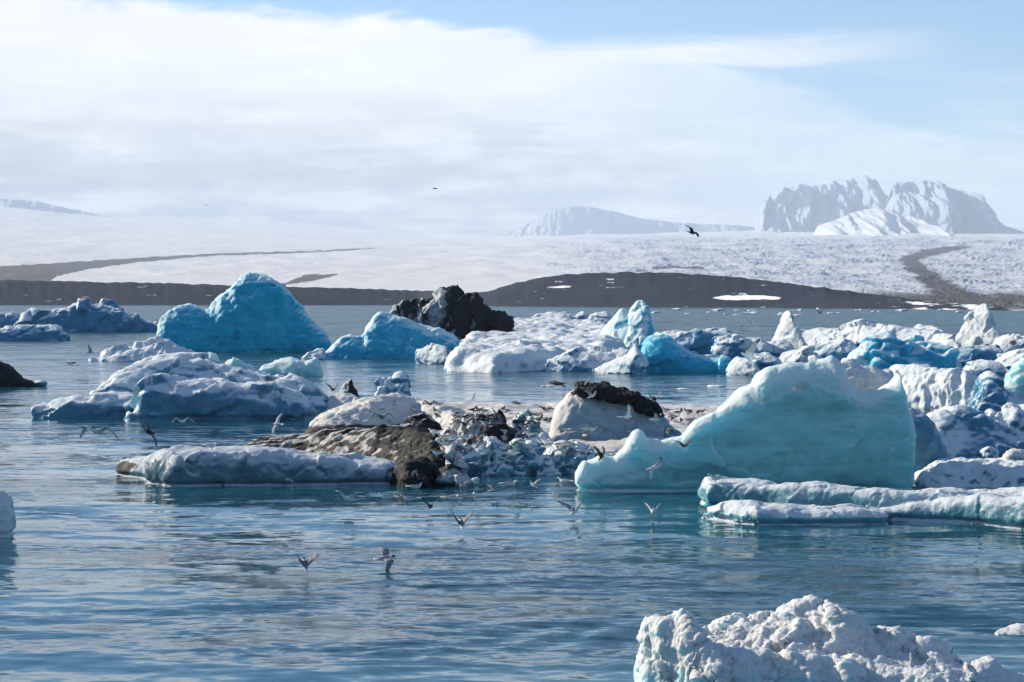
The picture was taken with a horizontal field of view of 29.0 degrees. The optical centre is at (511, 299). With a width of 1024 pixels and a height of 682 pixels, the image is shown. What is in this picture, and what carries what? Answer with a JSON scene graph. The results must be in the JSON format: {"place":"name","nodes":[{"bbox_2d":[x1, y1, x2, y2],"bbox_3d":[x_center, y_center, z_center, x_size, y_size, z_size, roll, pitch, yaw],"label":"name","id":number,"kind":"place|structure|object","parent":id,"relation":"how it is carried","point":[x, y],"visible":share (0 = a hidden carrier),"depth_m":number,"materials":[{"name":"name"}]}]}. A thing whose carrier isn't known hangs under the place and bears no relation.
{"place":"outdoors","nodes":[
{"label":"outdoors","id":0,"kind":"place"},
{"bbox_2d":[0,198,113,217],"bbox_3d":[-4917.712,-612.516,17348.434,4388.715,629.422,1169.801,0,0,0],"label":"mountain","id":1,"kind":"structure","parent":0,"point":[24,204],"depth_m":17460.41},
{"bbox_2d":[80,425,118,438],"bbox_3d":[-7.515,2.418,36.043,0.672,0.248,0.515,0,0,-16],"label":"tern","id":2,"kind":"object","parent":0,"point":[96,430],"visible":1,"depth_m":35.92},
{"bbox_2d":[140,416,156,446],"bbox_3d":[-6.963,2.551,38.004,0.097,0.799,0.428,-36,-25,7],"label":"tern","id":3,"kind":"object","parent":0,"point":[147,430],"visible":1,"depth_m":37.97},
{"bbox_2d":[272,412,283,431],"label":"tern","id":4,"kind":"object","parent":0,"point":[277,423],"visible":0.87,"depth_m":59.99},
{"bbox_2d":[297,554,319,571],"bbox_3d":[-2.986,3.805,28.641,0.332,0.269,0.339,0,0,-20],"label":"tern","id":5,"kind":"object","parent":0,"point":[304,562],"visible":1,"depth_m":28.64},
{"bbox_2d":[334,490,369,500],"bbox_3d":[-3.006,3.683,37.092,0.525,0.192,0.642,0,0,-21],"label":"tern","id":6,"kind":"object","parent":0,"point":[350,497],"visible":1,"depth_m":36.94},
{"bbox_2d":[369,413,395,419],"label":"tern","id":7,"kind":"object","parent":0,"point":[382,416],"visible":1,"depth_m":54.94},
{"bbox_2d":[373,546,396,569],"bbox_3d":[-1.889,3.846,29.431,0.380,0.206,0.572,-5,27,-18],"label":"tern","id":8,"kind":"object","parent":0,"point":[387,557],"visible":1,"depth_m":29.33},
{"bbox_2d":[451,510,473,528],"bbox_3d":[-0.873,3.748,33.891,0.406,0.328,0.372,0,0,-10],"label":"tern","id":9,"kind":"object","parent":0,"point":[460,522],"visible":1,"depth_m":33.84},
{"bbox_2d":[472,437,487,446],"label":"tern","id":10,"kind":"object","parent":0,"point":[480,442],"visible":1,"depth_m":42.96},
{"bbox_2d":[492,408,504,423],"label":"tern","id":11,"kind":"object","parent":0,"point":[496,418],"visible":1,"depth_m":48.01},
{"bbox_2d":[502,440,520,459],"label":"tern","id":12,"kind":"object","parent":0,"point":[514,451],"visible":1,"depth_m":42.95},
{"bbox_2d":[0,305,1023,681],"bbox_3d":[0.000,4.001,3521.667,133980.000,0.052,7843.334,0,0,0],"label":"water","id":13,"kind":"structure","parent":0,"point":[108,573],"depth_m":30.52,"materials":[{"name":"liquid"}]},
{"bbox_2d":[0,490,15,536],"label":"ice chunk","id":14,"kind":"object","parent":13,"relation":"on","point":[7,520],"visible":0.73,"depth_m":33.41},
{"bbox_2d":[0,312,21,326],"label":"iceberg","id":15,"kind":"object","parent":13,"relation":"on","point":[9,318],"visible":0.3,"depth_m":288.53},
{"bbox_2d":[0,361,36,386],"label":"dark floe","id":16,"kind":"object","parent":13,"relation":"on","point":[10,376],"visible":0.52,"depth_m":90.57,"materials":[{"name":"ice"}]},
{"bbox_2d":[0,324,70,340],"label":"ice floe","id":17,"kind":"object","parent":13,"relation":"on","point":[29,332],"visible":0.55,"depth_m":190.40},
{"bbox_2d":[35,380,47,385],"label":"ice chunk","id":18,"kind":"object","parent":13,"relation":"on","point":[41,383],"visible":1,"depth_m":90.92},
{"bbox_2d":[14,298,157,331],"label":"iceberg","id":19,"kind":"object","parent":13,"relation":"on","point":[102,315],"visible":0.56,"depth_m":242.13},
{"bbox_2d":[88,336,193,360],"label":"ice floe","id":20,"kind":"object","parent":13,"relation":"on","point":[152,346],"visible":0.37,"depth_m":128.69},
{"bbox_2d":[30,352,328,419],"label":"ice floe","id":21,"kind":"object","parent":13,"relation":"on","point":[190,385],"visible":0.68,"depth_m":66.41,"materials":[{"name":"ice"}]},
{"bbox_2d":[208,352,270,374],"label":"iceberg","id":22,"kind":"object","parent":13,"relation":"on","point":[234,361],"visible":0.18,"depth_m":101.14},
{"bbox_2d":[156,272,331,352],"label":"iceberg","id":23,"kind":"object","parent":13,"relation":"on","point":[249,312],"visible":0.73,"depth_m":149.41,"materials":[{"name":"ice"}]},
{"bbox_2d":[115,392,465,486],"bbox_3d":[-5.217,3.731,53.147,7.802,1.794,21.757,0,0,0],"label":"ice floe","id":24,"kind":"object","parent":13,"relation":"on","point":[330,447],"visible":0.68,"depth_m":43.43,"materials":[{"name":"white"}]},
{"bbox_2d":[201,441,219,450],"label":"tern","id":25,"kind":"object","parent":24,"relation":"on","point":[211,445],"visible":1,"depth_m":42.78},
{"bbox_2d":[405,417,416,424],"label":"tern","id":26,"kind":"object","parent":24,"relation":"on","point":[412,421],"visible":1,"depth_m":49.96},
{"bbox_2d":[435,438,454,449],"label":"tern","id":27,"kind":"object","parent":24,"relation":"on","point":[450,442],"visible":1,"depth_m":43.96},
{"bbox_2d":[259,357,323,375],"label":"iceberg","id":28,"kind":"object","parent":13,"relation":"on","point":[285,366],"visible":0.5,"depth_m":102.95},
{"bbox_2d":[301,348,325,359],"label":"ice block","id":29,"kind":"structure","parent":13,"relation":"on","point":[318,353],"depth_m":131.66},
{"bbox_2d":[325,393,361,410],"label":"ice floe","id":30,"kind":"object","parent":13,"relation":"on","point":[336,400],"visible":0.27,"depth_m":71.66,"materials":[{"name":"white"}]},
{"bbox_2d":[339,379,360,396],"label":"ice block","id":31,"kind":"structure","parent":13,"relation":"on","point":[347,387],"depth_m":75.95,"materials":[{"name":"black"}]},
{"bbox_2d":[377,492,398,498],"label":"tern","id":32,"kind":"object","parent":13,"relation":"on","point":[386,496],"visible":1,"depth_m":39.65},
{"bbox_2d":[325,312,458,358],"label":"iceberg","id":33,"kind":"object","parent":13,"relation":"on","point":[386,335],"visible":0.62,"depth_m":133.88,"materials":[{"name":"ice"}]},
{"bbox_2d":[374,371,411,396],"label":"ice block","id":34,"kind":"structure","parent":13,"relation":"on","point":[398,381],"depth_m":74.75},
{"bbox_2d":[399,494,419,500],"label":"tern","id":35,"kind":"object","parent":13,"relation":"on","point":[409,498],"visible":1,"depth_m":39.31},
{"bbox_2d":[406,482,421,487],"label":"tern","id":36,"kind":"object","parent":13,"relation":"on","point":[415,485],"visible":1,"depth_m":41.88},
{"bbox_2d":[400,469,430,487],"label":"ice block","id":37,"kind":"structure","parent":13,"relation":"on","point":[416,476],"depth_m":42.05,"materials":[{"name":"black"}]},
{"bbox_2d":[415,343,448,363],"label":"ice block","id":38,"kind":"structure","parent":13,"relation":"on","point":[432,353],"depth_m":122.65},
{"bbox_2d":[441,493,462,499],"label":"tern","id":39,"kind":"object","parent":13,"relation":"on","point":[452,497],"visible":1,"depth_m":39.48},
{"bbox_2d":[389,284,515,339],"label":"iceberg","id":40,"kind":"object","parent":13,"relation":"on","point":[458,312],"visible":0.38,"depth_m":183.12,"materials":[{"name":"ice"}]},
{"bbox_2d":[435,433,469,473],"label":"ice block","id":41,"kind":"structure","parent":13,"relation":"on","point":[454,452],"depth_m":45.30,"materials":[{"name":"white"}]},
{"bbox_2d":[447,431,461,438],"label":"tern","id":42,"kind":"object","parent":41,"relation":"on","point":[454,435],"visible":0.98,"depth_m":45.48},
{"bbox_2d":[435,464,474,486],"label":"ice block","id":43,"kind":"structure","parent":13,"relation":"on","point":[454,475],"depth_m":42.44,"materials":[{"name":"grey"}]},
{"bbox_2d":[460,491,477,497],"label":"tern","id":44,"kind":"object","parent":13,"relation":"on","point":[469,495],"visible":1,"depth_m":39.83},
{"bbox_2d":[462,434,513,475],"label":"ice block","id":45,"kind":"structure","parent":13,"relation":"on","point":[490,460],"depth_m":45.24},
{"bbox_2d":[458,415,473,426],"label":"tern","id":46,"kind":"object","parent":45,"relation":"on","point":[466,421],"visible":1,"depth_m":45.50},
{"bbox_2d":[458,433,473,440],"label":"tern","id":47,"kind":"object","parent":45,"relation":"on","point":[466,437],"visible":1,"depth_m":45.65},
{"bbox_2d":[482,409,513,442],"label":"ice block","id":48,"kind":"structure","parent":13,"relation":"on","point":[496,431],"depth_m":49.85,"materials":[{"name":"ice"}]},
{"bbox_2d":[499,479,519,485],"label":"tern","id":49,"kind":"object","parent":13,"relation":"on","point":[510,483],"visible":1,"depth_m":42.49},
{"bbox_2d":[498,340,534,346],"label":"ice block","id":50,"kind":"structure","parent":13,"relation":"on","point":[521,342],"depth_m":119.21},
{"bbox_2d":[508,409,543,438],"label":"ice block","id":51,"kind":"structure","parent":13,"relation":"on","point":[515,430],"depth_m":50.29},
{"bbox_2d":[503,438,561,475],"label":"ice block","id":52,"kind":"structure","parent":13,"relation":"on","point":[535,462],"depth_m":45.25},
{"bbox_2d":[527,444,542,452],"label":"tern","id":53,"kind":"object","parent":52,"relation":"on","point":[532,448],"visible":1,"depth_m":45.28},
{"bbox_2d":[444,316,624,372],"bbox_3d":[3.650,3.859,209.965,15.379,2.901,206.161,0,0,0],"label":"ice floe","id":54,"kind":"object","parent":13,"relation":"on","point":[550,337],"visible":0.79,"depth_m":127.05,"materials":[{"name":"ice"}]},
{"bbox_2d":[532,311,576,319],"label":"ice floe","id":55,"kind":"object","parent":13,"relation":"on","point":[566,314],"visible":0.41,"depth_m":359.24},
{"bbox_2d":[400,401,719,455],"bbox_3d":[2.519,4.087,58.206,12.850,1.230,23.193,0,0,0],"label":"ice floe","id":56,"kind":"object","parent":13,"relation":"on","point":[609,446],"visible":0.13,"depth_m":63.56,"materials":[{"name":"white"}]},
{"bbox_2d":[440,412,510,444],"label":"ice block","id":57,"kind":"structure","parent":56,"relation":"on","point":[476,428],"depth_m":50.42,"materials":[{"name":"white"}]},
{"bbox_2d":[527,432,553,445],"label":"ice block","id":58,"kind":"structure","parent":56,"relation":"on","point":[538,436],"depth_m":49.35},
{"bbox_2d":[557,476,572,482],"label":"tern","id":59,"kind":"object","parent":13,"relation":"on","point":[564,480],"visible":1,"depth_m":43.10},
{"bbox_2d":[557,499,583,513],"bbox_3d":[1.059,3.734,35.805,0.431,0.304,0.418,0,0,-12],"label":"tern","id":60,"kind":"object","parent":13,"relation":"on","point":[572,510],"visible":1,"depth_m":35.88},
{"bbox_2d":[543,440,598,473],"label":"ice block","id":61,"kind":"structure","parent":13,"relation":"on","point":[571,459],"depth_m":45.57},
{"bbox_2d":[554,446,569,454],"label":"tern","id":62,"kind":"object","parent":61,"relation":"on","point":[564,450],"visible":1,"depth_m":45.52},
{"bbox_2d":[559,439,575,445],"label":"tern","id":63,"kind":"object","parent":61,"relation":"on","point":[568,443],"visible":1,"depth_m":45.62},
{"bbox_2d":[578,446,592,455],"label":"tern","id":64,"kind":"object","parent":61,"relation":"on","point":[585,450],"visible":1,"depth_m":45.46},
{"bbox_2d":[529,346,629,371],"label":"ice floe","id":65,"kind":"object","parent":13,"relation":"on","point":[585,359],"visible":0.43,"depth_m":109.53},
{"bbox_2d":[575,311,588,319],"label":"ice block","id":66,"kind":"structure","parent":13,"relation":"on","point":[583,315],"depth_m":357.80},
{"bbox_2d":[587,311,612,323],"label":"ice block","id":67,"kind":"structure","parent":13,"relation":"on","point":[605,317],"depth_m":308.99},
{"bbox_2d":[549,381,680,441],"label":"ice block","id":68,"kind":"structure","parent":13,"relation":"on","point":[576,409],"depth_m":50.82,"materials":[{"name":"white"}]},
{"bbox_2d":[594,340,649,374],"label":"ice floe","id":69,"kind":"object","parent":13,"relation":"on","point":[634,360],"visible":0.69,"depth_m":105.98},
{"bbox_2d":[599,300,654,350],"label":"iceberg","id":70,"kind":"object","parent":13,"relation":"on","point":[634,324],"visible":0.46,"depth_m":142.75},
{"bbox_2d":[643,501,662,514],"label":"tern","id":71,"kind":"object","parent":13,"relation":"on","point":[653,510],"visible":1,"depth_m":35.72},
{"bbox_2d":[654,329,687,338],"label":"ice floe","id":72,"kind":"object","parent":13,"relation":"on","point":[673,334],"visible":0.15,"depth_m":170.28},
{"bbox_2d":[663,425,681,437],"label":"ice block","id":73,"kind":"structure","parent":13,"relation":"on","point":[673,434],"depth_m":50.84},
{"bbox_2d":[641,333,731,372],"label":"iceberg","id":74,"kind":"object","parent":13,"relation":"on","point":[663,353],"visible":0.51,"depth_m":108.02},
{"bbox_2d":[675,327,733,354],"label":"ice floe","id":75,"kind":"object","parent":13,"relation":"on","point":[700,341],"visible":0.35,"depth_m":140.13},
{"bbox_2d":[710,333,773,357],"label":"ice floe","id":76,"kind":"object","parent":13,"relation":"on","point":[731,345],"visible":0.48,"depth_m":135.81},
{"bbox_2d":[726,356,758,375],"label":"ice block","id":77,"kind":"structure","parent":13,"relation":"on","point":[737,365],"depth_m":104.05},
{"bbox_2d":[575,355,915,491],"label":"iceberg","id":78,"kind":"object","parent":13,"relation":"on","point":[849,422],"visible":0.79,"depth_m":41.34,"materials":[{"name":"ice"}]},
{"bbox_2d":[593,445,604,460],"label":"tern","id":79,"kind":"object","parent":78,"relation":"on","point":[601,455],"visible":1,"depth_m":40.96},
{"bbox_2d":[741,338,760,359],"bbox_3d":[5.342,1.100,44.058,0.522,0.499,0.282,19,-17,-4],"label":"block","id":80,"kind":"object","parent":13,"relation":"on","point":[750,351],"visible":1,"depth_m":43.97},
{"bbox_2d":[750,352,781,369],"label":"ice floe","id":81,"kind":"object","parent":13,"relation":"on","point":[768,359],"visible":0.34,"depth_m":111.95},
{"bbox_2d":[764,338,795,357],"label":"ice floe","id":82,"kind":"object","parent":13,"relation":"on","point":[780,348],"visible":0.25,"depth_m":135.59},
{"bbox_2d":[771,310,807,348],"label":"ice block","id":83,"kind":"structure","parent":13,"relation":"on","point":[789,331],"depth_m":146.99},
{"bbox_2d":[779,345,819,363],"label":"ice block","id":84,"kind":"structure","parent":13,"relation":"on","point":[805,354],"depth_m":113.59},
{"bbox_2d":[633,594,984,681],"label":"ice chunk","id":85,"kind":"object","parent":13,"relation":"on","point":[811,638],"visible":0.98,"depth_m":20.05,"materials":[{"name":"ice"}]},
{"bbox_2d":[814,338,857,361],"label":"ice block","id":86,"kind":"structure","parent":13,"relation":"on","point":[839,349],"depth_m":118.15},
{"bbox_2d":[697,475,1023,528],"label":"ice floe","id":87,"kind":"object","parent":13,"relation":"on","point":[751,501],"visible":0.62,"depth_m":35.75,"materials":[{"name":"ice"}]},
{"bbox_2d":[706,473,727,481],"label":"tern","id":88,"kind":"object","parent":87,"relation":"on","point":[715,477],"visible":1,"depth_m":37.85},
{"bbox_2d":[800,319,960,347],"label":"ice floe","id":89,"kind":"object","parent":13,"relation":"on","point":[856,331],"visible":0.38,"depth_m":167.34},
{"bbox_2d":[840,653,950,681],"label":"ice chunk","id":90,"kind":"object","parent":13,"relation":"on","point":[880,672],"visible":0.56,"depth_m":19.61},
{"bbox_2d":[841,330,962,369],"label":"iceberg","id":91,"kind":"object","parent":13,"relation":"on","point":[885,349],"visible":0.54,"depth_m":112.50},
{"bbox_2d":[889,363,931,378],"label":"ice floe","id":92,"kind":"object","parent":13,"relation":"on","point":[902,370],"visible":0.3,"depth_m":100.09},
{"bbox_2d":[909,408,949,472],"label":"ice block","id":93,"kind":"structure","parent":13,"relation":"on","point":[931,446],"depth_m":44.11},
{"bbox_2d":[914,324,945,332],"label":"ice floe","id":94,"kind":"object","parent":13,"relation":"on","point":[919,326],"visible":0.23,"depth_m":224.93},
{"bbox_2d":[902,367,977,407],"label":"ice block","id":95,"kind":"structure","parent":13,"relation":"on","point":[934,387],"depth_m":72.91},
{"bbox_2d":[914,457,1023,487],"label":"ice floe","id":96,"kind":"object","parent":13,"relation":"on","point":[956,472],"visible":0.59,"depth_m":42.52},
{"bbox_2d":[926,405,1023,458],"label":"iceberg","id":97,"kind":"object","parent":13,"relation":"on","point":[966,431],"visible":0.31,"depth_m":50.14,"materials":[{"name":"ice"}]},
{"bbox_2d":[955,303,1000,345],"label":"iceberg","id":98,"kind":"object","parent":13,"relation":"on","point":[978,327],"visible":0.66,"depth_m":169.06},
{"bbox_2d":[957,344,1001,367],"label":"ice block","id":99,"kind":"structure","parent":13,"relation":"on","point":[968,353],"depth_m":115.12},
{"bbox_2d":[962,359,1006,375],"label":"ice floe","id":100,"kind":"object","parent":13,"relation":"on","point":[978,366],"visible":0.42,"depth_m":104.27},
{"bbox_2d":[978,446,999,458],"bbox_3d":[11.928,3.900,49.494,0.504,0.480,0.497,0,0,0],"label":"ice chunk","id":101,"kind":"object","parent":13,"relation":"on","point":[988,452],"visible":0.65,"depth_m":49.31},
{"bbox_2d":[969,371,1023,411],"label":"ice block","id":102,"kind":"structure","parent":13,"relation":"on","point":[992,392],"depth_m":70.76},
{"bbox_2d":[970,656,1023,681],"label":"ice chunk","id":103,"kind":"object","parent":13,"relation":"on","point":[988,668],"visible":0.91,"depth_m":19.80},
{"bbox_2d":[985,402,1023,435],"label":"ice floe","id":104,"kind":"object","parent":13,"relation":"on","point":[1010,415],"visible":0.27,"depth_m":57.82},
{"bbox_2d":[992,333,1023,350],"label":"ice floe","id":105,"kind":"object","parent":13,"relation":"on","point":[1008,342],"visible":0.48,"depth_m":152.43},
{"bbox_2d":[995,348,1023,371],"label":"ice floe","id":106,"kind":"object","parent":13,"relation":"on","point":[1008,360],"visible":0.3,"depth_m":109.31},
{"bbox_2d":[995,623,1023,634],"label":"ice floe","id":107,"kind":"object","parent":13,"relation":"on","point":[1016,629],"visible":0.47,"depth_m":23.70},
{"bbox_2d":[997,448,1023,460],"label":"ice chunk","id":108,"kind":"object","parent":13,"relation":"on","point":[1014,454],"visible":0.22,"depth_m":45.14,"materials":[{"name":"white"}]},
{"bbox_2d":[1004,358,1023,394],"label":"ice block","id":109,"kind":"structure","parent":13,"relation":"on","point":[1014,379],"depth_m":79.17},
{"bbox_2d":[0,207,1023,308],"bbox_3d":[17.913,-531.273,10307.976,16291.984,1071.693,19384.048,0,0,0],"label":"glacier","id":110,"kind":"object","parent":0,"point":[961,268],"visible":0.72,"depth_m":4887.60,"materials":[{"name":"ice"}]},
{"bbox_2d":[0,271,1023,310],"bbox_3d":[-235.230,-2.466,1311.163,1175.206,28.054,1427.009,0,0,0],"label":"moraine","id":111,"kind":"structure","parent":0,"point":[627,289],"depth_m":1113.61,"materials":[{"name":"gravel"}]},
{"bbox_2d":[0,0,1023,235],"label":"sky","id":112,"kind":"structure","parent":0,"point":[331,113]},
{"bbox_2d":[516,423,530,433],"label":"tern","id":113,"kind":"object","parent":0,"point":[525,430],"visible":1,"depth_m":44.51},
{"bbox_2d":[549,380,565,387],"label":"tern","id":114,"kind":"object","parent":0,"point":[555,382],"visible":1,"depth_m":41.95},
{"bbox_2d":[576,375,590,388],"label":"tern","id":115,"kind":"object","parent":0,"point":[582,385],"visible":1,"depth_m":50.25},
{"bbox_2d":[580,422,592,433],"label":"tern","id":116,"kind":"object","parent":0,"point":[588,427],"visible":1,"depth_m":45.96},
{"bbox_2d":[582,389,595,397],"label":"tern","id":117,"kind":"object","parent":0,"point":[591,395],"visible":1,"depth_m":49.61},
{"bbox_2d":[615,402,632,418],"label":"tern","id":118,"kind":"object","parent":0,"point":[628,415],"visible":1,"depth_m":44.97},
{"bbox_2d":[498,206,754,236],"bbox_3d":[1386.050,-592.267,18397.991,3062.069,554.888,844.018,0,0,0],"label":"mountain","id":119,"kind":"structure","parent":0,"point":[576,220],"depth_m":18397.92,"materials":[{"name":"snow"}]},
{"bbox_2d":[646,457,662,480],"bbox_3d":[2.897,3.421,39.941,0.351,0.534,0.511,0,0,19],"label":"tern","id":120,"kind":"object","parent":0,"point":[656,466],"visible":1,"depth_m":39.97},
{"bbox_2d":[755,175,887,232],"bbox_3d":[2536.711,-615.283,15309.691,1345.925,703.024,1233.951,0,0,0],"label":"mountain","id":121,"kind":"structure","parent":0,"point":[801,208],"depth_m":15298.82,"materials":[{"name":"snow"}]},
{"bbox_2d":[813,208,952,235],"bbox_3d":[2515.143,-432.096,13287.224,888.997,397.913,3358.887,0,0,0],"label":"mountain","id":122,"kind":"structure","parent":0,"point":[877,222],"depth_m":13152.96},
{"bbox_2d":[885,180,1023,233],"bbox_3d":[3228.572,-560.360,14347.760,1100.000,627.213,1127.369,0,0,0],"label":"mountain","id":123,"kind":"structure","parent":0,"point":[949,210],"depth_m":14314.94,"materials":[{"name":"snow"}]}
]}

